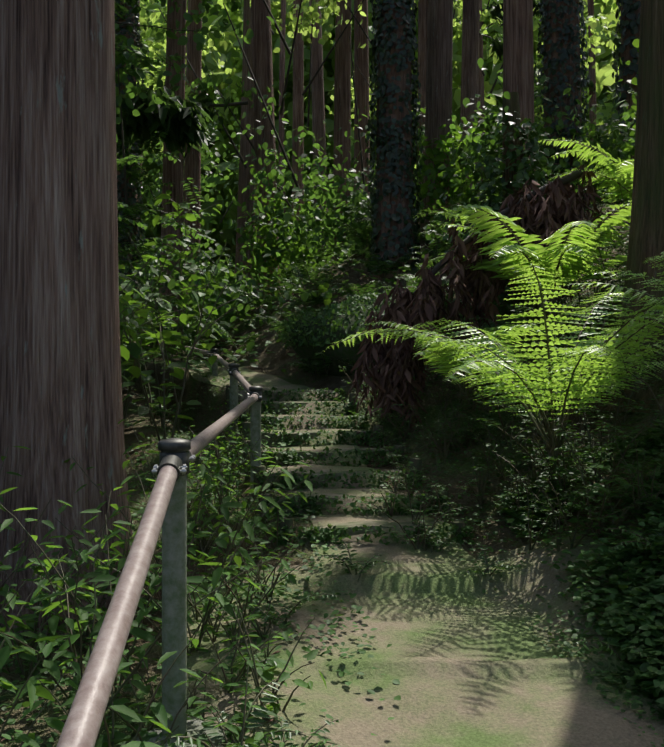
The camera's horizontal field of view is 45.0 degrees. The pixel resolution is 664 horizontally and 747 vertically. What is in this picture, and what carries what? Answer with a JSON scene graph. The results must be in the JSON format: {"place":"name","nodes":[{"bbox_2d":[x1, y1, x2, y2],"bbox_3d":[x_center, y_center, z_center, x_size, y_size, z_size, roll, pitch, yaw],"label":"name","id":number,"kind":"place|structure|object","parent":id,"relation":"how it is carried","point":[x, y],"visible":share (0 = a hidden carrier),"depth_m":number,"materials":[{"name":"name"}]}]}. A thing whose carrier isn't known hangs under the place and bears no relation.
{"place":"outdoors","nodes":[
{"label":"outdoors","id":0,"kind":"place"},
{"bbox_2d":[0,200,663,746],"bbox_3d":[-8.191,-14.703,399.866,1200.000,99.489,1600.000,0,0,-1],"label":"ground","id":1,"kind":"structure","parent":0,"point":[268,364],"depth_m":5.76,"materials":[{"name":"soil"}]},
{"bbox_2d":[0,0,132,640],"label":"tree trunk","id":2,"kind":"object","parent":1,"relation":"on","point":[60,382],"visible":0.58,"depth_m":3.64,"materials":[{"name":"brown plant"}]},
{"bbox_2d":[0,391,326,746],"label":"undergrowth plants","id":3,"kind":"object","parent":1,"relation":"on","point":[158,710],"visible":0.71,"depth_m":2.86,"materials":[{"name":"green plant"}]},
{"bbox_2d":[130,715,236,746],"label":"post footing","id":4,"kind":"object","parent":1,"relation":"on","point":[194,727],"visible":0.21,"depth_m":2.32,"materials":[{"name":"concrete"}]},
{"bbox_2d":[162,345,260,737],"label":"handrail posts","id":5,"kind":"object","parent":1,"relation":"in","point":[174,581],"visible":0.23,"depth_m":2.31,"materials":[{"name":"metal"}]},
{"bbox_2d":[56,344,257,746],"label":"handrail pipe","id":6,"kind":"object","parent":5,"relation":"attached to","point":[82,724],"visible":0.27,"depth_m":1.48,"materials":[{"name":"metal"}]},
{"bbox_2d":[157,341,262,480],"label":"pipe fittings","id":7,"kind":"object","parent":5,"relation":"attached to","point":[173,455],"visible":0.69,"depth_m":2.31,"materials":[{"name":"black metal"}]},
{"bbox_2d":[152,353,261,474],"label":"bolts","id":8,"kind":"object","parent":7,"relation":"attached to","point":[184,467],"visible":0.48,"depth_m":2.27,"materials":[{"name":"silver metal"}]},
{"bbox_2d":[115,0,502,340],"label":"tree branches","id":9,"kind":"object","parent":1,"relation":"on","point":[290,53],"visible":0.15,"depth_m":13.07,"materials":[{"name":"brown wood"}]},
{"bbox_2d":[0,164,631,741],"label":"fronds","id":10,"kind":"object","parent":1,"relation":"on","point":[394,368],"visible":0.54,"depth_m":6.65,"materials":[{"name":"brown plant"}]},
{"bbox_2d":[382,168,583,346],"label":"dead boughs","id":11,"kind":"object","parent":10,"relation":"on","point":[569,178],"visible":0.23,"depth_m":7.00,"materials":[{"name":"brown wood"}]},
{"bbox_2d":[0,173,663,746],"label":"ground cover plants","id":12,"kind":"object","parent":1,"relation":"on","point":[614,625],"visible":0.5,"depth_m":4.44,"materials":[{"name":"green plant"}]},
{"bbox_2d":[0,140,663,746],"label":"plant stems","id":13,"kind":"object","parent":1,"relation":"on","point":[552,442],"visible":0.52,"depth_m":4.31,"materials":[{"name":"green plant"}]},
{"bbox_2d":[324,252,663,418],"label":"big fern leaves","id":14,"kind":"object","parent":13,"relation":"on","point":[524,372],"visible":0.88,"depth_m":4.11,"materials":[{"name":"green plant"}]},
{"bbox_2d":[238,389,443,541],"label":"steps","id":15,"kind":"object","parent":1,"relation":"on","point":[350,525],"visible":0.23,"depth_m":5.42,"materials":[{"name":"stone"}]},
{"bbox_2d":[289,301,394,376],"bbox_3d":[0.267,-0.321,8.797,1.336,0.954,1.435,0,0,41],"label":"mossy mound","id":16,"kind":"object","parent":1,"relation":"on","point":[348,352],"visible":0.29,"depth_m":8.21,"materials":[{"name":"green plant"}]},
{"bbox_2d":[226,386,464,537],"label":"stair pegs","id":17,"kind":"object","parent":1,"relation":"on","point":[416,464],"visible":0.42,"depth_m":5.43,"materials":[{"name":"brown wood"}]},
{"bbox_2d":[116,0,597,158],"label":"cedar foliage","id":18,"kind":"object","parent":1,"relation":"on","point":[180,125],"visible":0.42,"depth_m":11.15,"materials":[{"name":"green plant"}]},
{"bbox_2d":[235,0,479,312],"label":"tree trunks","id":19,"kind":"object","parent":1,"relation":"on","point":[438,112],"visible":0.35,"depth_m":16.89,"materials":[{"name":"brown plant"}]},
{"bbox_2d":[115,0,636,354],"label":"broadleaf tree leaves","id":20,"kind":"object","parent":1,"relation":"on","point":[359,196],"visible":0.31,"depth_m":11.70,"materials":[{"name":"green plant"}]},
{"bbox_2d":[115,0,640,330],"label":"ivy leaves","id":21,"kind":"object","parent":1,"relation":"on","point":[631,26],"visible":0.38,"depth_m":11.00,"materials":[{"name":"green plant"}]},
{"bbox_2d":[116,0,640,347],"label":"forest trunks","id":22,"kind":"object","parent":1,"relation":"on","point":[518,65],"visible":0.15,"depth_m":13.78,"materials":[{"name":"brown plant"}]},
{"bbox_2d":[136,0,620,308],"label":"trunks","id":23,"kind":"object","parent":1,"relation":"on","point":[223,56],"visible":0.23,"depth_m":39.93,"materials":[{"name":"green plant"}]},
{"bbox_2d":[118,39,638,425],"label":"big shrub leaves","id":24,"kind":"object","parent":1,"relation":"on","point":[168,336],"visible":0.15,"depth_m":10.80,"materials":[{"name":"green plant"}]},
{"bbox_2d":[128,217,663,746],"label":"ferns","id":25,"kind":"object","parent":1,"relation":"on","point":[318,369],"visible":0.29,"depth_m":4.37,"materials":[{"name":"green plant"}]},
{"bbox_2d":[187,367,663,746],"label":"path","id":26,"kind":"structure","parent":1,"relation":"on","point":[465,660],"depth_m":3.12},
{"bbox_2d":[364,137,633,378],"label":"fern fronds","id":27,"kind":"object","parent":1,"relation":"on","point":[571,268],"visible":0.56,"depth_m":6.03,"materials":[{"name":"green plant"}]},
{"bbox_2d":[341,178,663,542],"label":"shrub leaves","id":28,"kind":"object","parent":1,"relation":"on","point":[597,488],"visible":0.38,"depth_m":4.52,"materials":[{"name":"green plant"}]},
{"bbox_2d":[414,91,600,324],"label":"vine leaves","id":29,"kind":"object","parent":1,"relation":"on","point":[492,162],"visible":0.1,"depth_m":8.01,"materials":[{"name":"green plant"}]},
{"bbox_2d":[502,92,531,298],"bbox_3d":[2.002,-1.703,8.293,0.508,2.326,0.400,0,0,-1],"label":"dead trunk","id":30,"kind":"object","parent":1,"relation":"on","point":[512,103],"visible":0.23,"depth_m":8.13,"materials":[{"name":"brown wood"}]},
{"bbox_2d":[594,0,663,412],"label":"tree trunk","id":31,"kind":"object","parent":1,"relation":"on","point":[646,236],"visible":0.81,"depth_m":5.42,"materials":[{"name":"brown plant"}]}
]}

